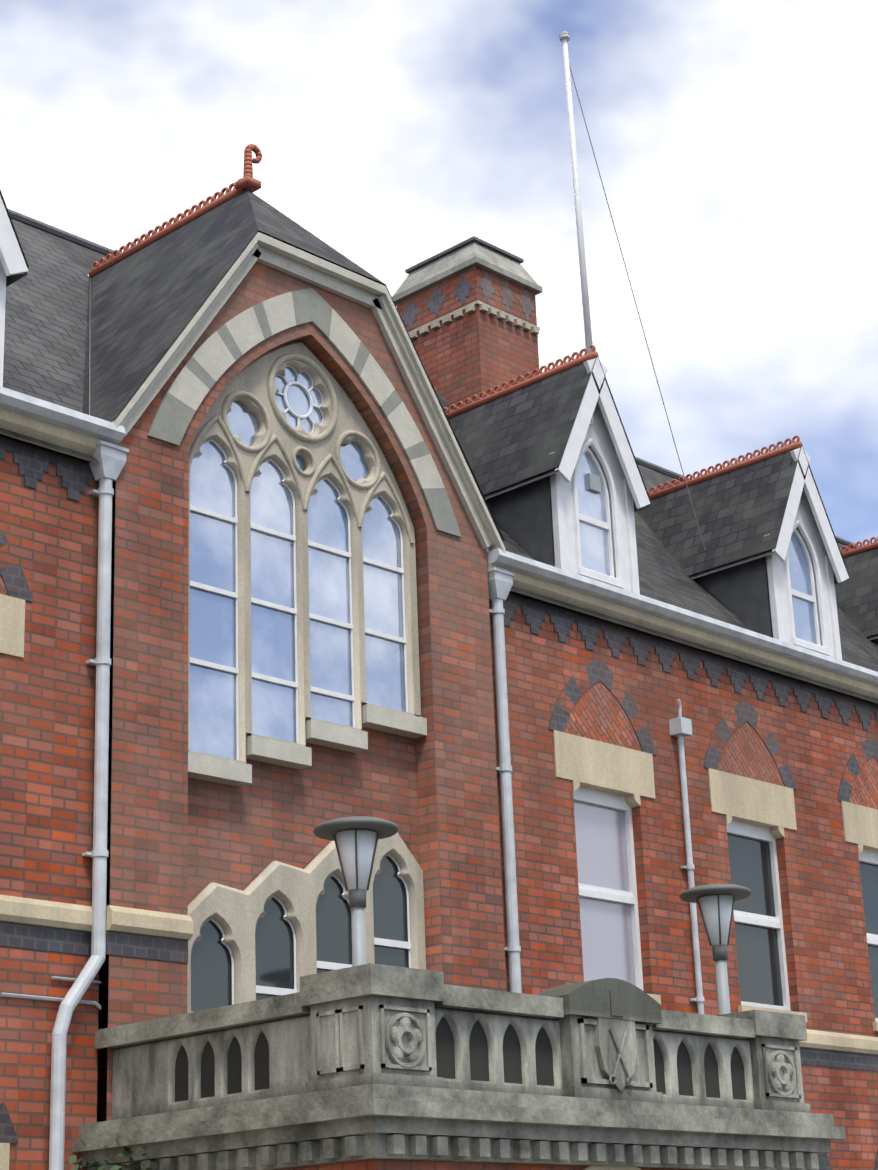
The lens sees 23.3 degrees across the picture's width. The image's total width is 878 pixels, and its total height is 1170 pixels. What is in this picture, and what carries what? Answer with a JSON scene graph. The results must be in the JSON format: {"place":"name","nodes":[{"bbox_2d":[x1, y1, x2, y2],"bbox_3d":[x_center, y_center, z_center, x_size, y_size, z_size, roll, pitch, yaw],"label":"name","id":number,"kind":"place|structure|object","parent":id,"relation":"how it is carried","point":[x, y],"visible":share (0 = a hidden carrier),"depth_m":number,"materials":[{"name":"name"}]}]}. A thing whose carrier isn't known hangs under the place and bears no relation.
{"place":"outdoors","nodes":[
{"label":"outdoors","id":0,"kind":"place"},
{"bbox_2d":[0,0,877,545],"label":"sky","id":1,"kind":"structure","parent":0,"point":[734,142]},
{"bbox_2d":[715,959,730,1014],"bbox_3d":[2.368,3.730,17.511,0.103,1.280,0.103,-19,-25,41],"label":"lamp post","id":2,"kind":"object","parent":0,"point":[722,986],"visible":0.34,"depth_m":17.61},
{"bbox_2d":[697,895,734,960],"bbox_3d":[2.336,2.878,17.802,0.234,0.522,0.234,-19,-25,41],"label":"frame","id":3,"kind":"object","parent":2,"relation":"on","point":[719,951],"visible":0.77,"depth_m":17.71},
{"bbox_2d":[698,895,732,945],"bbox_3d":[2.333,2.822,17.822,0.300,0.400,0.300,-19,-25,41],"label":"lamp lantern","id":4,"kind":"object","parent":3,"relation":"on","point":[709,906],"visible":0.79,"depth_m":17.74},
{"bbox_2d":[679,884,751,902],"bbox_3d":[2.324,2.579,17.905,0.610,0.095,0.610,-19,-25,41],"label":"lamp cap","id":5,"kind":"object","parent":3,"relation":"on","point":[694,894],"visible":0.77,"depth_m":17.72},
{"label":"ground","id":6,"kind":"structure","parent":0,"visible":0},
{"bbox_2d":[97,261,506,1121],"bbox_3d":[-1.073,2.424,18.150,0.250,11.250,4.500,-19,-25,41],"label":"bay front","id":7,"kind":"object","parent":6,"relation":"on","point":[457,819],"visible":0.62,"depth_m":18.90,"materials":[{"name":"brick"}]},
{"bbox_2d":[97,481,115,1121],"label":"bay returns","id":8,"kind":"object","parent":7,"relation":"attached to","point":[113,555],"visible":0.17,"depth_m":16.37,"materials":[{"name":"brick"}]},
{"bbox_2d":[190,367,405,759],"bbox_3d":[-1.258,-0.289,19.119,0.010,4.180,2.900,-19,-25,41],"label":"window glass","id":9,"kind":"object","parent":7,"relation":"attached to","point":[213,640],"visible":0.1,"depth_m":18.89,"materials":[{"name":"glass"}]},
{"bbox_2d":[188,727,418,903],"bbox_3d":[-1.303,1.197,18.713,0.200,7.350,3.000,-19,-25,41],"label":"brick wall panel","id":10,"kind":"object","parent":7,"relation":"attached to","point":[242,838],"depth_m":18.30,"materials":[{"name":"brick"}]},
{"bbox_2d":[187,833,425,1012],"bbox_3d":[-1.125,3.225,17.915,0.120,2.786,2.860,-19,-25,41],"label":"arcade","id":11,"kind":"object","parent":10,"relation":"attached to","point":[237,914],"depth_m":17.90},
{"bbox_2d":[197,854,410,1004],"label":"window frames","id":12,"kind":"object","parent":11,"relation":"attached to","point":[266,990],"visible":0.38,"depth_m":18.05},
{"bbox_2d":[147,288,460,537],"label":"arch stones","id":13,"kind":"object","parent":7,"relation":"attached to","point":[172,419],"visible":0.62,"depth_m":19.66,"materials":[{"name":"stone"}]},
{"bbox_2d":[188,340,420,762],"bbox_3d":[-1.240,-0.290,19.101,0.110,4.190,2.900,-19,-25,41],"label":"window stone frame","id":14,"kind":"object","parent":7,"relation":"attached to","point":[252,377],"visible":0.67,"depth_m":19.19,"materials":[{"name":"beige stone"}]},
{"bbox_2d":[190,366,407,759],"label":"window bars","id":15,"kind":"object","parent":14,"relation":"attached to","point":[230,594],"depth_m":19.01,"materials":[{"name":"white paint"}]},
{"bbox_2d":[189,353,413,543],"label":"tracery mouldings","id":16,"kind":"object","parent":14,"relation":"attached to","point":[269,440],"visible":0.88,"depth_m":19.35,"materials":[{"name":"stone"}]},
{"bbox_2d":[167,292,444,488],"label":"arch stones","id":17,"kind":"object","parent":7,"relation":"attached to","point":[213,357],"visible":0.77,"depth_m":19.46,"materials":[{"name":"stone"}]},
{"bbox_2d":[188,704,426,786],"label":"window sills","id":18,"kind":"structure","parent":7,"relation":"attached to","point":[239,774],"depth_m":18.39,"materials":[{"name":"stone"}]},
{"bbox_2d":[119,243,495,548],"bbox_3d":[-1.111,-1.852,19.489,0.110,2.295,4.620,-19,-25,41],"label":"gable coping","id":19,"kind":"object","parent":7,"relation":"on","point":[379,308],"visible":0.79,"depth_m":20.26,"materials":[{"name":"stone"}]},
{"bbox_2d":[49,440,704,1169],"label":"downpipes","id":20,"kind":"object","parent":7,"relation":"attached to","point":[107,466],"visible":0.92,"depth_m":17.25,"materials":[{"name":"metal"}]},
{"bbox_2d":[0,450,877,1169],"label":"wall","id":21,"kind":"structure","parent":6,"relation":"on","point":[48,528],"depth_m":20.59,"materials":[{"name":"red brick"}]},
{"bbox_2d":[0,574,7,595],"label":"tympanum","id":22,"kind":"object","parent":21,"relation":"attached to","point":[3,590],"visible":0.86,"depth_m":16.52,"materials":[{"name":"brick"}]},
{"bbox_2d":[0,1143,9,1169],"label":"lintel","id":23,"kind":"object","parent":21,"relation":"attached to","point":[4,1154],"visible":1,"depth_m":15.24,"materials":[{"name":"stone"}]},
{"bbox_2d":[0,1103,17,1143],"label":"brick arch","id":24,"kind":"structure","parent":21,"relation":"attached to","point":[7,1133],"depth_m":15.31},
{"bbox_2d":[0,543,19,567],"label":"brick arch infill","id":25,"kind":"object","parent":21,"relation":"attached to","point":[8,557],"visible":0.84,"depth_m":16.61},
{"bbox_2d":[0,594,24,657],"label":"lintel","id":26,"kind":"structure","parent":21,"relation":"attached to","point":[12,619],"depth_m":16.48,"materials":[{"name":"stone"}]},
{"bbox_2d":[0,529,32,601],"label":"brick arch","id":27,"kind":"object","parent":21,"relation":"attached to","point":[15,582],"visible":0.81,"depth_m":16.61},
{"bbox_2d":[0,436,93,501],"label":"decorative brick frieze","id":28,"kind":"object","parent":21,"relation":"attached to","point":[33,462],"visible":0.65,"depth_m":17.13,"materials":[{"name":"brick"}]},
{"bbox_2d":[0,976,100,1009],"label":"pipes","id":29,"kind":"object","parent":21,"relation":"attached to","point":[53,999],"visible":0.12,"depth_m":15.87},
{"bbox_2d":[0,408,115,462],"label":"eaves cornice","id":30,"kind":"structure","parent":21,"relation":"attached to","point":[45,431],"depth_m":17.08,"materials":[{"name":"stone"}]},
{"bbox_2d":[0,386,125,444],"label":"gutter","id":31,"kind":"object","parent":30,"relation":"on","point":[53,414],"visible":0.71,"depth_m":17.07,"materials":[{"name":"paint"}]},
{"bbox_2d":[0,434,876,704],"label":"eaves plate","id":32,"kind":"object","parent":21,"relation":"on","point":[11,438],"depth_m":22.09,"materials":[{"name":"stone"}]},
{"bbox_2d":[0,189,877,701],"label":"roof slate","id":33,"kind":"object","parent":32,"relation":"on","point":[78,339],"visible":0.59,"depth_m":20.39,"materials":[{"name":"stone"}]},
{"bbox_2d":[0,196,27,386],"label":"dormer trim","id":34,"kind":"structure","parent":33,"relation":"attached to","point":[12,261],"depth_m":17.53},
{"bbox_2d":[0,190,28,267],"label":"dormer roof","id":35,"kind":"structure","parent":33,"relation":"on","point":[14,230],"depth_m":17.62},
{"bbox_2d":[6,272,27,286],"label":"dormer soffit","id":36,"kind":"structure","parent":35,"relation":"attached to","point":[10,279],"depth_m":17.73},
{"bbox_2d":[88,274,89,414],"bbox_3d":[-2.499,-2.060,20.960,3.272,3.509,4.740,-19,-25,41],"label":"roof flashing","id":37,"kind":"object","parent":33,"relation":"attached to","point":[89,379],"depth_m":18.85,"materials":[{"name":"grey metal"}]},
{"bbox_2d":[88,144,261,277],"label":"ridge tiles","id":38,"kind":"object","parent":33,"relation":"on","point":[248,181],"visible":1,"depth_m":21.47,"materials":[{"name":"ceramic"}]},
{"bbox_2d":[109,232,505,553],"bbox_3d":[-1.101,-1.887,19.490,0.160,2.389,4.740,-19,-25,41],"label":"bay verge board","id":39,"kind":"object","parent":33,"relation":"attached to","point":[311,261],"visible":0.62,"depth_m":19.90,"materials":[{"name":"stone"}]},
{"bbox_2d":[7,208,859,548],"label":"ridge","id":40,"kind":"structure","parent":33,"relation":"on","point":[47,228],"depth_m":23.70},
{"bbox_2d":[397,266,539,406],"bbox_3d":[0.424,-1.924,27.451,1.440,3.990,1.140,-19,-25,41],"label":"chimney shaft","id":41,"kind":"object","parent":33,"relation":"on","point":[477,351],"visible":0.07,"depth_m":27.27,"materials":[{"name":"brick"}]},
{"bbox_2d":[392,242,542,306],"bbox_3d":[0.345,-4.004,28.164,1.580,0.450,1.280,-19,-25,41],"label":"chimney cap","id":42,"kind":"object","parent":41,"relation":"on","point":[451,264],"visible":0.52,"depth_m":27.72,"materials":[{"name":"stone"}]},
{"bbox_2d":[405,236,523,273],"bbox_3d":[0.336,-4.236,28.244,1.260,0.040,0.960,-19,-25,41],"label":"chimney cap","id":43,"kind":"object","parent":42,"relation":"on","point":[461,245],"depth_m":27.88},
{"bbox_2d":[401,272,533,329],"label":"chimney diamonds","id":44,"kind":"object","parent":41,"relation":"attached to","point":[461,291],"visible":0.77,"depth_m":27.57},
{"bbox_2d":[408,300,539,339],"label":"chimney dentils","id":45,"kind":"object","parent":41,"relation":"attached to","point":[484,308],"visible":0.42,"depth_m":27.38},
{"bbox_2d":[486,476,554,566],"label":"dormer cheeks","id":46,"kind":"object","parent":33,"relation":"on","point":[522,514],"visible":0.38,"depth_m":22.54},
{"bbox_2d":[449,355,650,500],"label":"dormer roof","id":47,"kind":"structure","parent":33,"relation":"attached to","point":[515,436],"depth_m":23.25,"materials":[{"name":"stone"}]},
{"bbox_2d":[443,345,598,418],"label":"ridge tiles","id":48,"kind":"object","parent":47,"relation":"on","point":[506,390],"visible":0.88,"depth_m":23.93,"materials":[{"name":"ceramic"}]},
{"bbox_2d":[484,468,649,511],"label":"dormer soffit","id":49,"kind":"structure","parent":47,"relation":"attached to","point":[520,483],"depth_m":22.62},
{"bbox_2d":[560,34,597,402],"bbox_3d":[1.561,-4.154,23.846,0.119,4.591,0.201,-19,-25,41],"label":"flagpole","id":50,"kind":"object","parent":47,"relation":"attached to","point":[564,38],"visible":0.85,"depth_m":23.86,"materials":[{"name":"metal"}]},
{"bbox_2d":[587,473,600,492],"bbox_3d":[1.670,-1.097,22.949,0.045,0.180,0.180,-19,-25,41],"label":"window vent","id":51,"kind":"object","parent":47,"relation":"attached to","point":[593,483],"visible":1,"depth_m":22.92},
{"bbox_2d":[549,401,630,590],"bbox_3d":[1.622,-1.150,22.912,0.080,2.660,1.250,-19,-25,41],"label":"dormer front","id":52,"kind":"object","parent":33,"relation":"on","point":[598,433],"visible":0.25,"depth_m":23.07,"materials":[{"name":"white paint"}]},
{"bbox_2d":[577,449,609,575],"bbox_3d":[1.617,-0.808,22.814,0.010,1.550,0.660,-19,-25,41],"label":"dormer glass","id":53,"kind":"object","parent":52,"relation":"in","point":[594,547],"visible":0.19,"depth_m":22.79,"materials":[{"name":"glass"}]},
{"bbox_2d":[550,357,649,593],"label":"dormer trim","id":54,"kind":"structure","parent":52,"relation":"attached to","point":[576,447],"depth_m":22.91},
{"bbox_2d":[559,31,705,550],"bbox_3d":[2.391,-3.280,25.175,0.128,5.543,3.694,-12,-21,26],"label":"flagpole stay wire","id":55,"kind":"object","parent":33,"relation":"attached to","point":[564,32],"visible":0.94,"depth_m":25.05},
{"bbox_2d":[695,556,772,637],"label":"dormer cheeks","id":56,"kind":"object","parent":33,"relation":"on","point":[741,591],"visible":0.38,"depth_m":25.19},
{"bbox_2d":[636,445,849,575],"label":"dormer roof","id":57,"kind":"structure","parent":33,"relation":"attached to","point":[739,513],"depth_m":25.96,"materials":[{"name":"tile"}]},
{"bbox_2d":[647,435,802,499],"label":"ridge tiles","id":58,"kind":"object","parent":57,"relation":"on","point":[715,472],"visible":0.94,"depth_m":26.59,"materials":[{"name":"ceramic"}]},
{"bbox_2d":[689,488,848,584],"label":"dormer soffit","id":59,"kind":"structure","parent":57,"relation":"attached to","point":[731,564],"depth_m":25.38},
{"bbox_2d":[765,490,834,657],"bbox_3d":[4.303,-0.346,25.555,0.080,2.660,1.250,-19,-25,41],"label":"dormer front","id":60,"kind":"object","parent":33,"relation":"on","point":[804,516],"visible":0.15,"depth_m":25.73,"materials":[{"name":"white paint"}]},
{"bbox_2d":[788,529,816,643],"bbox_3d":[4.298,-0.004,25.457,0.010,1.550,0.660,-19,-25,41],"label":"dormer glass","id":61,"kind":"object","parent":60,"relation":"in","point":[803,610],"visible":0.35,"depth_m":25.46,"materials":[{"name":"glass"}]},
{"bbox_2d":[765,446,848,659],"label":"dormer trim","id":62,"kind":"structure","parent":60,"relation":"attached to","point":[802,478],"depth_m":25.56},
{"bbox_2d":[835,547,877,636],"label":"dormer roof","id":63,"kind":"structure","parent":33,"relation":"attached to","point":[857,598],"depth_m":29.06,"materials":[{"name":"stone"}]},
{"bbox_2d":[840,537,877,557],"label":"ridge tiles","id":64,"kind":"object","parent":63,"relation":"on","point":[860,548],"visible":0.54,"depth_m":29.60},
{"bbox_2d":[867,634,877,639],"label":"eave","id":65,"kind":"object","parent":63,"relation":"attached to","point":[872,637],"depth_m":28.28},
{"bbox_2d":[0,921,877,1070],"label":"blue string","id":66,"kind":"object","parent":21,"relation":"attached to","point":[29,936],"visible":0.29,"depth_m":16.36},
{"bbox_2d":[0,895,877,1054],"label":"string course","id":67,"kind":"object","parent":21,"relation":"attached to","point":[14,909],"visible":0.38,"depth_m":16.35,"materials":[{"name":"stone"}]},
{"bbox_2d":[556,666,646,730],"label":"arch voussoirs","id":68,"kind":"object","parent":21,"relation":"attached to","point":[618,692],"visible":0.58,"depth_m":21.54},
{"bbox_2d":[548,659,656,754],"bbox_3d":[1.631,1.180,21.626,0.062,0.879,1.690,-19,-25,41],"label":"brick arch","id":69,"kind":"object","parent":21,"relation":"attached to","point":[598,670],"visible":0.67,"depth_m":21.69,"materials":[{"name":"brick"}]},
{"bbox_2d":[564,681,641,750],"bbox_3d":[1.640,1.287,21.585,0.034,0.650,1.240,-19,-25,41],"label":"tympanum","id":70,"kind":"object","parent":21,"relation":"attached to","point":[598,713],"visible":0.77,"depth_m":21.56,"materials":[{"name":"brick"}]},
{"bbox_2d":[553,730,654,807],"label":"lintel","id":71,"kind":"structure","parent":21,"relation":"attached to","point":[628,773],"depth_m":21.37,"materials":[{"name":"stone"}]},
{"bbox_2d":[573,786,643,990],"bbox_3d":[1.608,3.027,21.088,0.085,2.020,1.040,-19,-25,41],"label":"sash frame","id":72,"kind":"object","parent":21,"relation":"attached to","point":[598,798],"visible":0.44,"depth_m":21.31,"materials":[{"name":"wood"}]},
{"bbox_2d":[574,801,635,985],"bbox_3d":[1.599,3.030,21.096,0.001,2.020,1.040,-19,-25,41],"label":"sash glass","id":73,"kind":"object","parent":72,"relation":"in","point":[606,926],"depth_m":21.13,"materials":[{"name":"glass"}]},
{"bbox_2d":[647,993,660,1004],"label":"sill","id":74,"kind":"structure","parent":21,"relation":"attached to","point":[657,998],"depth_m":20.98,"materials":[{"name":"stone"}]},
{"bbox_2d":[487,564,877,704],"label":"eaves cornice","id":75,"kind":"structure","parent":21,"relation":"attached to","point":[600,605],"depth_m":22.77,"materials":[{"name":"stone"}]},
{"bbox_2d":[487,548,877,685],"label":"gutter","id":76,"kind":"object","parent":75,"relation":"on","point":[559,576],"visible":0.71,"depth_m":22.52,"materials":[{"name":"paint"}]},
{"bbox_2d":[503,592,877,729],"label":"decorative brick frieze","id":77,"kind":"object","parent":21,"relation":"attached to","point":[561,619],"visible":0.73,"depth_m":22.82,"materials":[{"name":"brick"}]},
{"bbox_2d":[710,707,786,767],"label":"arch voussoirs","id":78,"kind":"object","parent":21,"relation":"attached to","point":[762,731],"visible":0.65,"depth_m":23.25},
{"bbox_2d":[704,701,796,789],"bbox_3d":[3.373,1.702,23.342,0.062,0.879,1.690,-19,-25,41],"label":"brick arch","id":79,"kind":"object","parent":21,"relation":"attached to","point":[745,711],"visible":0.67,"depth_m":23.41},
{"bbox_2d":[718,721,783,785],"bbox_3d":[3.381,1.809,23.301,0.034,0.650,1.240,-19,-25,41],"label":"tympanum","id":80,"kind":"object","parent":21,"relation":"attached to","point":[746,753],"visible":0.79,"depth_m":23.28,"materials":[{"name":"brick"}]},
{"bbox_2d":[708,768,796,838],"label":"lintel","id":81,"kind":"structure","parent":21,"relation":"attached to","point":[771,806],"depth_m":23.09,"materials":[{"name":"stone"}]},
{"bbox_2d":[727,820,790,1010],"bbox_3d":[3.349,3.549,22.804,0.085,2.020,1.040,-19,-25,41],"label":"sash frame","id":82,"kind":"object","parent":21,"relation":"attached to","point":[747,830],"visible":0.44,"depth_m":23.01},
{"bbox_2d":[727,833,782,1005],"bbox_3d":[3.340,3.552,22.812,0.001,2.020,1.040,-19,-25,41],"label":"sash glass","id":83,"kind":"object","parent":82,"relation":"in","point":[757,946],"depth_m":22.86,"materials":[{"name":"glass"}]},
{"bbox_2d":[738,1005,806,1022],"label":"sill","id":84,"kind":"structure","parent":21,"relation":"attached to","point":[741,1008],"depth_m":22.25,"materials":[{"name":"stone"}]},
{"bbox_2d":[818,1153,831,1169],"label":"brick arch","id":85,"kind":"object","parent":21,"relation":"attached to","point":[823,1161],"visible":0.06,"depth_m":22.36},
{"bbox_2d":[842,743,866,785],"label":"arch voussoirs","id":86,"kind":"object","parent":21,"relation":"attached to","point":[848,775],"visible":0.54,"depth_m":24.83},
{"bbox_2d":[837,737,877,801],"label":"brick arch","id":87,"kind":"object","parent":21,"relation":"attached to","point":[870,746],"visible":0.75,"depth_m":24.75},
{"bbox_2d":[841,801,877,852],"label":"lintel","id":88,"kind":"structure","parent":21,"relation":"attached to","point":[860,823],"depth_m":24.52,"materials":[{"name":"stone"}]},
{"bbox_2d":[849,757,877,808],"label":"tympanum","id":89,"kind":"object","parent":21,"relation":"attached to","point":[864,791],"visible":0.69,"depth_m":24.85,"materials":[{"name":"brick"}]},
{"bbox_2d":[858,849,877,1021],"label":"sash frame","id":90,"kind":"object","parent":21,"relation":"attached to","point":[868,856],"visible":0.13,"depth_m":24.64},
{"bbox_2d":[859,862,877,1017],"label":"sash glass","id":91,"kind":"object","parent":90,"relation":"in","point":[869,877],"depth_m":24.53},
{"bbox_2d":[872,1021,877,1031],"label":"sill","id":92,"kind":"structure","parent":21,"relation":"attached to","point":[875,1026],"depth_m":23.66,"materials":[{"name":"stone"}]},
{"bbox_2d":[874,1150,877,1169],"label":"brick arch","id":93,"kind":"object","parent":21,"relation":"attached to","point":[876,1164],"visible":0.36,"depth_m":23.05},
{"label":"pavement","id":94,"kind":"structure","parent":0,"visible":0},
{"bbox_2d":[274,1159,705,1169],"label":"porch walls","id":95,"kind":"structure","parent":94,"relation":"on","point":[384,1164],"depth_m":14.27,"materials":[{"name":"stone"}]},
{"bbox_2d":[69,1132,155,1169],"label":"ivy leaves","id":96,"kind":"object","parent":95,"relation":"on","point":[125,1153],"visible":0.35,"depth_m":15.30,"materials":[{"name":"green plant"}]},
{"bbox_2d":[72,1084,845,1169],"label":"balcony cornice","id":97,"kind":"structure","parent":95,"relation":"on","point":[366,1122],"depth_m":14.81,"materials":[{"name":"stone"}]},
{"bbox_2d":[305,978,810,1112],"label":"balcony piers","id":98,"kind":"structure","parent":95,"relation":"on","point":[590,999],"depth_m":15.43,"materials":[{"name":"stone"}]},
{"bbox_2d":[112,1014,310,1119],"bbox_3d":[-1.631,3.502,15.293,2.370,0.560,0.150,-19,-25,41],"label":"balustrade panel","id":99,"kind":"object","parent":98,"relation":"on","point":[143,1082],"visible":0.67,"depth_m":15.23,"materials":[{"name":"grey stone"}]},
{"bbox_2d":[351,906,365,966],"bbox_3d":[-0.543,2.857,14.641,0.103,1.280,0.103,-19,-25,41],"label":"lamp post","id":100,"kind":"object","parent":98,"relation":"on","point":[358,935],"visible":0.34,"depth_m":14.75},
{"bbox_2d":[333,830,378,908],"bbox_3d":[-0.576,2.005,14.932,0.234,0.522,0.234,-19,-25,41],"label":"frame","id":101,"kind":"object","parent":100,"relation":"on","point":[357,896],"visible":0.92,"depth_m":14.84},
{"bbox_2d":[335,830,376,889],"bbox_3d":[-0.578,1.949,14.952,0.300,0.400,0.300,-19,-25,41],"label":"lamp lantern","id":102,"kind":"object","parent":101,"relation":"in","point":[366,840],"visible":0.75,"depth_m":14.87,"materials":[{"name":"glass"}]},
{"bbox_2d":[313,816,398,840],"bbox_3d":[-0.587,1.706,15.035,0.610,0.095,0.610,-19,-25,41],"label":"lamp cap","id":103,"kind":"object","parent":101,"relation":"on","point":[329,829],"visible":0.75,"depth_m":14.85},
{"bbox_2d":[95,963,806,1048],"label":"balcony copings","id":104,"kind":"object","parent":98,"relation":"on","point":[367,980],"visible":0.73,"depth_m":15.05,"materials":[{"name":"stone"}]},
{"bbox_2d":[175,1017,745,1101],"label":"balustrade openings","id":105,"kind":"object","parent":98,"relation":"on","point":[479,1059],"depth_m":15.23,"materials":[{"name":"grey stone"}]},
{"bbox_2d":[435,1007,562,1095],"bbox_3d":[0.368,3.320,15.013,0.150,0.580,1.375,-19,-25,41],"label":"balustrade panel","id":106,"kind":"object","parent":98,"relation":"on","point":[461,1022],"visible":0.69,"depth_m":14.98,"materials":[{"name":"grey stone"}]},
{"bbox_2d":[316,991,800,1098],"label":"carved balustrade panels","id":107,"kind":"object","parent":98,"relation":"attached to","point":[615,1043],"visible":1,"depth_m":15.57,"materials":[{"name":"stone"}]},
{"bbox_2d":[652,1029,753,1108],"bbox_3d":[1.988,3.805,16.610,0.150,0.580,1.375,-19,-25,41],"label":"balustrade panel","id":108,"kind":"object","parent":98,"relation":"on","point":[668,1042],"visible":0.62,"depth_m":16.59,"materials":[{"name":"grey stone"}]},
{"bbox_2d":[582,1165,640,1169],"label":"buff stone arch","id":109,"kind":"object","parent":95,"relation":"in","point":[591,1167],"visible":0.2,"depth_m":15.46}
]}

